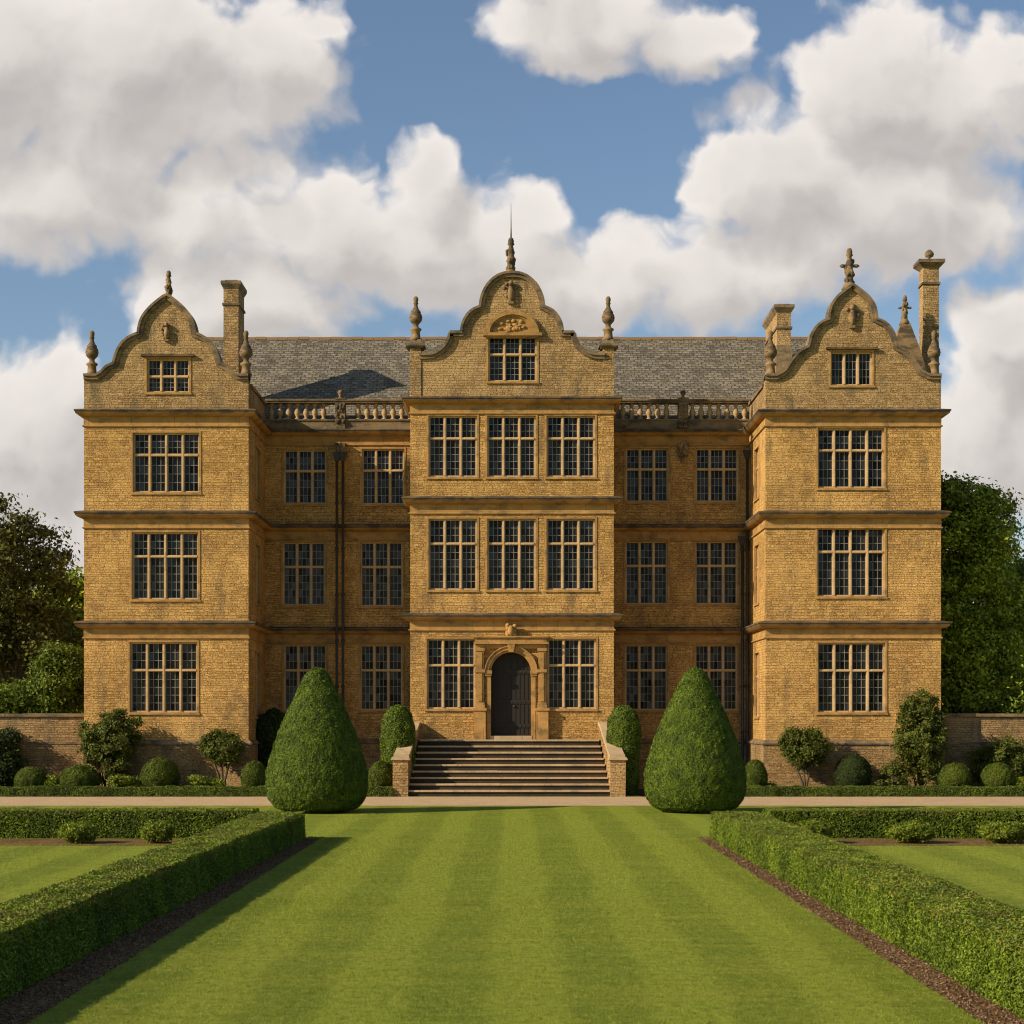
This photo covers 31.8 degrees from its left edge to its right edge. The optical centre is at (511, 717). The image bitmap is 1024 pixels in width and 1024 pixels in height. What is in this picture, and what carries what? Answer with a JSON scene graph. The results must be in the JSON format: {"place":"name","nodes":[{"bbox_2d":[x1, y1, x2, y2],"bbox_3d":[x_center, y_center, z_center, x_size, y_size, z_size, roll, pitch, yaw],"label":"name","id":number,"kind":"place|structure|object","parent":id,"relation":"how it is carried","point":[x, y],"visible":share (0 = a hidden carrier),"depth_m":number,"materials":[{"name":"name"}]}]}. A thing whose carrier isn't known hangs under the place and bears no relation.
{"place":"outdoors","nodes":[
{"label":"outdoors","id":0,"kind":"place"},
{"bbox_2d":[0,795,1023,1023],"bbox_3d":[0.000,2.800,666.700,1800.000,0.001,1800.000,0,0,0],"label":"lawn","id":1,"kind":"structure","parent":0,"point":[317,821],"depth_m":23.72,"materials":[{"name":"green plant"}]},
{"bbox_2d":[0,492,83,686],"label":"broadleaf tree","id":2,"kind":"object","parent":1,"relation":"on","point":[22,614],"visible":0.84,"depth_m":78.03,"materials":[{"name":"green plant"}]},
{"bbox_2d":[21,562,83,713],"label":"broadleaf tree","id":3,"kind":"object","parent":1,"relation":"on","point":[77,582],"visible":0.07,"depth_m":86.08,"materials":[{"name":"green plant"}]},
{"bbox_2d":[0,839,181,845],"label":"mulch strip","id":4,"kind":"object","parent":1,"relation":"on","point":[98,842],"depth_m":40.42,"materials":[{"name":"brown soil"}]},
{"bbox_2d":[58,819,99,842],"bbox_3d":[-9.671,2.538,40.185,0.955,0.564,0.902,0,0,33],"label":"bush","id":5,"kind":"object","parent":4,"relation":"on","point":[81,831],"visible":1,"depth_m":40.03,"materials":[{"name":"green plant"}]},
{"bbox_2d":[0,806,258,838],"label":"box hedge","id":6,"kind":"object","parent":4,"relation":"on","point":[40,823],"visible":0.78,"depth_m":41.84,"materials":[{"name":"green plant"}]},
{"bbox_2d":[138,819,175,842],"bbox_3d":[-7.893,2.530,40.233,0.860,0.573,0.748,0,0,11],"label":"bush","id":7,"kind":"object","parent":4,"relation":"on","point":[159,831],"visible":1,"depth_m":40.04,"materials":[{"name":"green plant"}]},
{"bbox_2d":[0,839,316,1023],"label":"mulch strip","id":8,"kind":"object","parent":1,"relation":"on","point":[87,978],"visible":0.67,"depth_m":20.84,"materials":[{"name":"brown soil"}]},
{"bbox_2d":[0,810,305,1000],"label":"box hedge","id":9,"kind":"object","parent":8,"relation":"on","point":[46,931],"visible":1,"depth_m":23.81,"materials":[{"name":"green plant"}]},
{"bbox_2d":[265,666,368,812],"bbox_3d":[-5.810,0.641,53.601,3.090,4.379,3.095,0,0,0],"label":"yew topiary","id":10,"kind":"object","parent":1,"relation":"on","point":[317,762],"visible":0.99,"depth_m":52.61,"materials":[{"name":"green plant"}]},
{"bbox_2d":[379,704,415,780],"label":"yew pillar","id":11,"kind":"structure","parent":1,"relation":"on","point":[398,728],"depth_m":65.24,"materials":[{"name":"green plant"}]},
{"bbox_2d":[0,836,1023,1023],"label":"mulch chips","id":12,"kind":"object","parent":1,"relation":"on","point":[699,837],"visible":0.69,"depth_m":22.33,"materials":[{"name":"brown wood"}]},
{"bbox_2d":[74,221,950,788],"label":"manor house","id":13,"kind":"structure","parent":1,"relation":"on","point":[510,509],"depth_m":67.70,"materials":[{"name":"stone"}]},
{"bbox_2d":[127,640,199,714],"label":"window","id":14,"kind":"structure","parent":13,"relation":"in","point":[163,675],"depth_m":66.89,"materials":[{"name":"glass"}]},
{"bbox_2d":[129,530,200,601],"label":"window","id":15,"kind":"structure","parent":13,"relation":"in","point":[165,564],"depth_m":66.89,"materials":[{"name":"glass"}]},
{"bbox_2d":[130,431,201,494],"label":"window","id":16,"kind":"structure","parent":13,"relation":"in","point":[162,462],"depth_m":66.89,"materials":[{"name":"glass"}]},
{"bbox_2d":[141,354,193,394],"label":"window","id":17,"kind":"structure","parent":13,"relation":"in","point":[165,374],"depth_m":66.79,"materials":[{"name":"stone"}]},
{"bbox_2d":[255,444,260,502],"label":"window","id":18,"kind":"structure","parent":13,"relation":"in","point":[256,447],"depth_m":69.66,"materials":[{"name":"stone"}]},
{"bbox_2d":[255,542,260,606],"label":"window","id":19,"kind":"structure","parent":13,"relation":"in","point":[256,544],"depth_m":69.66,"materials":[{"name":"stone"}]},
{"bbox_2d":[255,651,260,718],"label":"window","id":20,"kind":"structure","parent":13,"relation":"in","point":[259,653],"depth_m":69.66,"materials":[{"name":"stone"}]},
{"bbox_2d":[280,541,326,606],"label":"window","id":21,"kind":"structure","parent":13,"relation":"in","point":[303,563],"depth_m":71.47,"materials":[{"name":"glass"}]},
{"bbox_2d":[281,448,328,505],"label":"window","id":22,"kind":"structure","parent":13,"relation":"in","point":[304,470],"depth_m":71.47,"materials":[{"name":"glass"}]},
{"bbox_2d":[282,644,327,711],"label":"window","id":23,"kind":"structure","parent":13,"relation":"in","point":[297,659],"depth_m":71.47,"materials":[{"name":"glass"}]},
{"bbox_2d":[358,644,403,711],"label":"window","id":24,"kind":"structure","parent":13,"relation":"in","point":[380,666],"depth_m":71.47,"materials":[{"name":"glass"}]},
{"bbox_2d":[358,541,404,607],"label":"window","id":25,"kind":"structure","parent":13,"relation":"in","point":[381,564],"depth_m":71.47,"materials":[{"name":"glass"}]},
{"bbox_2d":[359,447,405,505],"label":"window","id":26,"kind":"structure","parent":13,"relation":"in","point":[382,469],"depth_m":71.47,"materials":[{"name":"glass"}]},
{"bbox_2d":[424,637,475,710],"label":"window","id":27,"kind":"structure","parent":13,"relation":"in","point":[450,662],"depth_m":67.90,"materials":[{"name":"glass"}]},
{"bbox_2d":[426,414,478,478],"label":"window","id":28,"kind":"structure","parent":13,"relation":"in","point":[452,439],"depth_m":67.86,"materials":[{"name":"glass"}]},
{"bbox_2d":[426,517,478,591],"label":"window","id":29,"kind":"structure","parent":13,"relation":"in","point":[452,542],"depth_m":67.90,"materials":[{"name":"glass"}]},
{"bbox_2d":[491,653,530,735],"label":"door","id":30,"kind":"structure","parent":13,"relation":"in","point":[510,676],"depth_m":67.98,"materials":[{"name":"grey wood"}]},
{"bbox_2d":[485,414,537,478],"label":"window","id":31,"kind":"structure","parent":13,"relation":"in","point":[511,440],"depth_m":67.86,"materials":[{"name":"glass"}]},
{"bbox_2d":[485,517,537,591],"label":"window","id":32,"kind":"structure","parent":13,"relation":"in","point":[511,543],"depth_m":67.86,"materials":[{"name":"glass"}]},
{"bbox_2d":[486,338,538,383],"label":"window","id":33,"kind":"structure","parent":13,"relation":"in","point":[508,360],"depth_m":67.86,"materials":[{"name":"glass"}]},
{"bbox_2d":[544,414,597,478],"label":"window","id":34,"kind":"structure","parent":13,"relation":"in","point":[570,439],"depth_m":67.90,"materials":[{"name":"glass"}]},
{"bbox_2d":[544,517,597,591],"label":"window","id":35,"kind":"structure","parent":13,"relation":"in","point":[570,542],"depth_m":67.90,"materials":[{"name":"glass"}]},
{"bbox_2d":[546,637,598,710],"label":"window","id":36,"kind":"structure","parent":13,"relation":"in","point":[571,662],"depth_m":67.90,"materials":[{"name":"glass"}]},
{"bbox_2d":[623,644,668,711],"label":"window","id":37,"kind":"structure","parent":13,"relation":"in","point":[645,666],"depth_m":71.49,"materials":[{"name":"glass"}]},
{"bbox_2d":[623,541,669,605],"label":"window","id":38,"kind":"structure","parent":13,"relation":"in","point":[646,565],"depth_m":71.47,"materials":[{"name":"glass"}]},
{"bbox_2d":[623,446,670,503],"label":"window","id":39,"kind":"structure","parent":13,"relation":"in","point":[646,468],"depth_m":71.47,"materials":[{"name":"glass"}]},
{"bbox_2d":[693,541,739,605],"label":"window","id":40,"kind":"structure","parent":13,"relation":"in","point":[716,565],"depth_m":71.49,"materials":[{"name":"glass"}]},
{"bbox_2d":[693,644,739,711],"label":"window","id":41,"kind":"structure","parent":13,"relation":"in","point":[720,662],"depth_m":71.47,"materials":[{"name":"glass"}]},
{"bbox_2d":[693,446,740,503],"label":"window","id":42,"kind":"structure","parent":13,"relation":"in","point":[716,468],"depth_m":71.47,"materials":[{"name":"glass"}]},
{"bbox_2d":[753,444,758,502],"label":"window","id":43,"kind":"structure","parent":13,"relation":"in","point":[757,447],"depth_m":69.61,"materials":[{"name":"stone"}]},
{"bbox_2d":[753,542,758,606],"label":"window","id":44,"kind":"structure","parent":13,"relation":"in","point":[757,544],"depth_m":69.61,"materials":[{"name":"stone"}]},
{"bbox_2d":[753,651,758,718],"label":"window","id":45,"kind":"structure","parent":13,"relation":"in","point":[756,652],"depth_m":69.61,"materials":[{"name":"stone"}]},
{"bbox_2d":[815,427,886,489],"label":"window","id":46,"kind":"structure","parent":13,"relation":"in","point":[847,458],"depth_m":66.89,"materials":[{"name":"glass"}]},
{"bbox_2d":[815,525,887,598],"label":"window","id":47,"kind":"structure","parent":13,"relation":"in","point":[850,564],"depth_m":66.89,"materials":[{"name":"glass"}]},
{"bbox_2d":[815,641,887,714],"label":"window","id":48,"kind":"structure","parent":13,"relation":"in","point":[851,676],"depth_m":66.89,"materials":[{"name":"glass"}]},
{"bbox_2d":[826,347,877,387],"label":"window","id":49,"kind":"structure","parent":13,"relation":"in","point":[849,367],"depth_m":66.86,"materials":[{"name":"glass"}]},
{"bbox_2d":[606,705,641,794],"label":"yew pillar","id":50,"kind":"structure","parent":1,"relation":"on","point":[623,731],"depth_m":65.24,"materials":[{"name":"green plant"}]},
{"bbox_2d":[638,789,645,796],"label":"flower bed","id":51,"kind":"object","parent":1,"relation":"on","point":[641,792],"visible":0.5,"depth_m":66.61,"materials":[{"name":"soil"}]},
{"bbox_2d":[745,759,767,787],"bbox_3d":[8.796,2.150,65.100,0.946,1.356,0.939,0,0,0],"label":"box ball","id":52,"kind":"object","parent":51,"relation":"on","point":[757,773],"visible":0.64,"depth_m":64.77,"materials":[{"name":"green plant"}]},
{"bbox_2d":[766,781,777,785],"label":"herb clump","id":53,"kind":"object","parent":51,"relation":"on","point":[770,783],"visible":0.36,"depth_m":65.16,"materials":[{"name":"green plant"}]},
{"bbox_2d":[776,723,834,786],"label":"standard shrub","id":54,"kind":"object","parent":51,"relation":"on","point":[800,748],"visible":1,"depth_m":65.67,"materials":[{"name":"green plant"}]},
{"bbox_2d":[833,754,872,787],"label":"box ball","id":55,"kind":"object","parent":51,"relation":"on","point":[853,769],"visible":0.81,"depth_m":65.32,"materials":[{"name":"green plant"}]},
{"bbox_2d":[745,784,1023,796],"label":"border hedge","id":56,"kind":"object","parent":51,"relation":"on","point":[880,791],"visible":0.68,"depth_m":63.98,"materials":[{"name":"green plant"}]},
{"bbox_2d":[869,758,915,785],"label":"rose bush","id":57,"kind":"object","parent":51,"relation":"on","point":[898,771],"visible":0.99,"depth_m":65.41,"materials":[{"name":"green plant"}]},
{"bbox_2d":[889,687,952,785],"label":"climbing shrub","id":58,"kind":"object","parent":51,"relation":"on","point":[921,731],"visible":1,"depth_m":65.39,"materials":[{"name":"green plant"}]},
{"bbox_2d":[937,762,972,786],"bbox_3d":[16.019,2.210,65.101,1.271,1.246,1.264,0,0,0],"label":"box ball","id":59,"kind":"object","parent":51,"relation":"on","point":[955,774],"visible":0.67,"depth_m":64.67,"materials":[{"name":"green plant"}]},
{"bbox_2d":[941,713,1023,786],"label":"garden wall","id":60,"kind":"structure","parent":51,"relation":"on","point":[969,731],"depth_m":67.45,"materials":[{"name":"stone"}]},
{"bbox_2d":[941,470,1023,713],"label":"broadleaf tree","id":61,"kind":"object","parent":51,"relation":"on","point":[976,539],"visible":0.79,"depth_m":69.18,"materials":[{"name":"green plant"}]},
{"bbox_2d":[963,732,1023,783],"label":"shrub","id":62,"kind":"object","parent":51,"relation":"on","point":[1009,748],"visible":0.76,"depth_m":66.38,"materials":[{"name":"green plant"}]},
{"bbox_2d":[980,762,1016,786],"bbox_3d":[17.579,2.215,65.093,1.322,1.247,1.315,0,0,0],"label":"box ball","id":63,"kind":"object","parent":51,"relation":"on","point":[996,774],"visible":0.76,"depth_m":64.66,"materials":[{"name":"green plant"}]},
{"bbox_2d":[980,686,1023,713],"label":"green bush","id":64,"kind":"object","parent":51,"relation":"on","point":[1011,704],"visible":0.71,"depth_m":68.30,"materials":[{"name":"green plant"}]},
{"bbox_2d":[1013,775,1023,785],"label":"herb clump","id":65,"kind":"object","parent":51,"relation":"on","point":[1019,780],"visible":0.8,"depth_m":64.72,"materials":[{"name":"green plant"}]},
{"bbox_2d":[643,666,746,812],"bbox_3d":[5.451,0.638,53.606,3.075,4.386,3.094,0,0,0],"label":"yew topiary","id":66,"kind":"object","parent":1,"relation":"on","point":[695,763],"visible":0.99,"depth_m":52.61,"materials":[{"name":"green plant"}]},
{"bbox_2d":[702,839,1023,1023],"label":"mulch strip","id":67,"kind":"object","parent":1,"relation":"on","point":[953,983],"visible":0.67,"depth_m":20.42,"materials":[{"name":"brown soil"}]},
{"bbox_2d":[709,810,1023,1018],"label":"box hedge","id":68,"kind":"object","parent":1,"relation":"on","point":[970,939],"visible":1,"depth_m":22.65,"materials":[{"name":"green plant"}]},
{"bbox_2d":[762,807,1023,838],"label":"box hedge","id":69,"kind":"object","parent":1,"relation":"on","point":[875,822],"visible":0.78,"depth_m":41.84,"materials":[{"name":"green plant"}]},
{"bbox_2d":[833,839,1023,845],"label":"mulch strip","id":70,"kind":"object","parent":1,"relation":"on","point":[931,842],"depth_m":40.42,"materials":[{"name":"brown soil"}]},
{"bbox_2d":[795,818,832,836],"bbox_3d":[6.718,2.524,40.154,0.911,0.607,0.919,0,0,0],"label":"bush","id":71,"kind":"object","parent":70,"relation":"on","point":[820,827],"visible":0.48,"depth_m":39.91,"materials":[{"name":"green plant"}]},
{"bbox_2d":[883,818,938,842],"bbox_3d":[8.922,2.532,40.231,1.094,0.580,1.067,0,0,-32],"label":"bush","id":72,"kind":"object","parent":70,"relation":"on","point":[911,831],"visible":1,"depth_m":40.02,"materials":[{"name":"green plant"}]},
{"bbox_2d":[978,820,1023,842],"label":"bush","id":73,"kind":"object","parent":70,"relation":"on","point":[1006,832],"visible":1,"depth_m":39.98,"materials":[{"name":"green plant"}]},
{"bbox_2d":[963,548,1023,676],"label":"broadleaf tree","id":74,"kind":"object","parent":1,"relation":"on","point":[1020,561],"visible":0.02,"depth_m":74.95,"materials":[{"name":"green plant"}]},
{"label":"flower bed","id":75,"kind":"structure","parent":1,"relation":"on","visible":0},
{"bbox_2d":[0,725,29,786],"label":"shrub","id":76,"kind":"object","parent":75,"relation":"on","point":[11,766],"visible":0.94,"depth_m":66.39,"materials":[{"name":"green plant"}]},
{"bbox_2d":[0,677,42,713],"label":"green bush","id":77,"kind":"object","parent":75,"relation":"on","point":[8,705],"visible":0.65,"depth_m":70.19,"materials":[{"name":"green plant"}]},
{"bbox_2d":[14,766,47,786],"bbox_3d":[-17.397,2.279,65.096,1.236,1.109,1.233,0,0,0],"label":"box ball","id":78,"kind":"object","parent":75,"relation":"on","point":[30,776],"visible":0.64,"depth_m":64.68,"materials":[{"name":"green plant"}]},
{"bbox_2d":[0,713,83,786],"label":"garden wall","id":79,"kind":"structure","parent":75,"relation":"on","point":[50,744],"depth_m":67.38,"materials":[{"name":"stone"}]},
{"bbox_2d":[10,640,83,713],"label":"green bush","id":80,"kind":"object","parent":75,"relation":"on","point":[56,684],"visible":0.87,"depth_m":70.04,"materials":[{"name":"green plant"}]},
{"bbox_2d":[43,772,59,787],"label":"herb clump","id":81,"kind":"object","parent":75,"relation":"on","point":[52,780],"visible":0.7,"depth_m":64.82,"materials":[{"name":"green plant"}]},
{"bbox_2d":[59,764,101,787],"bbox_3d":[-15.620,2.248,65.101,1.528,1.188,1.519,0,0,0],"label":"box ball","id":82,"kind":"object","parent":75,"relation":"on","point":[81,775],"visible":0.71,"depth_m":64.59,"materials":[{"name":"green plant"}]},
{"bbox_2d":[74,707,144,786],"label":"climbing shrub","id":83,"kind":"object","parent":75,"relation":"on","point":[104,742],"visible":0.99,"depth_m":65.43,"materials":[{"name":"green plant"}]},
{"bbox_2d":[105,774,142,787],"bbox_3d":[-13.816,2.411,64.739,1.502,0.813,1.248,0,0,0],"label":"herb clump","id":84,"kind":"object","parent":75,"relation":"on","point":[129,780],"visible":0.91,"depth_m":64.47,"materials":[{"name":"green plant"}]},
{"bbox_2d":[139,757,180,787],"bbox_3d":[-12.734,2.127,65.088,1.487,1.443,1.445,0,0,0],"label":"box ball","id":85,"kind":"object","parent":75,"relation":"on","point":[161,771],"visible":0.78,"depth_m":64.60,"materials":[{"name":"green plant"}]},
{"bbox_2d":[0,784,393,796],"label":"border hedge","id":86,"kind":"object","parent":75,"relation":"on","point":[155,791],"visible":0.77,"depth_m":63.99,"materials":[{"name":"green plant"}]},
{"bbox_2d":[184,774,225,786],"bbox_3d":[-11.056,2.415,64.932,1.539,0.825,1.011,0,0,0],"label":"herb clump","id":87,"kind":"object","parent":75,"relation":"on","point":[197,780],"visible":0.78,"depth_m":64.83,"materials":[{"name":"green plant"}]},
{"bbox_2d":[196,724,246,785],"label":"standard shrub","id":88,"kind":"object","parent":75,"relation":"on","point":[219,748],"visible":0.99,"depth_m":65.66,"materials":[{"name":"green plant"}]},
{"bbox_2d":[240,760,265,786],"bbox_3d":[-9.330,2.179,65.102,1.013,1.320,1.025,0,0,0],"label":"box ball","id":89,"kind":"object","parent":75,"relation":"on","point":[252,773],"visible":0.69,"depth_m":64.75,"materials":[{"name":"green plant"}]},
{"bbox_2d":[256,708,285,768],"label":"yew dome","id":90,"kind":"structure","parent":75,"relation":"on","point":[269,721],"depth_m":68.51,"materials":[{"name":"green plant"}]},
{"bbox_2d":[368,760,392,786],"bbox_3d":[-4.732,2.179,65.098,1.008,1.314,1.014,0,0,0],"label":"box ball","id":91,"kind":"object","parent":75,"relation":"on","point":[380,773],"visible":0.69,"depth_m":64.75,"materials":[{"name":"green plant"}]},
{"bbox_2d":[0,797,1023,805],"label":"gravel path","id":92,"kind":"structure","parent":0,"point":[513,801],"depth_m":60.27,"materials":[{"name":"beige gravel"}]},
{"bbox_2d":[391,722,627,796],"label":"stone staircase","id":93,"kind":"structure","parent":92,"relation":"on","point":[575,767],"depth_m":65.27,"materials":[{"name":"beige stone"}]},
{"bbox_2d":[0,0,1023,605],"label":"sky","id":94,"kind":"structure","parent":0,"point":[698,167],"materials":[{"name":"blue"}]}
]}

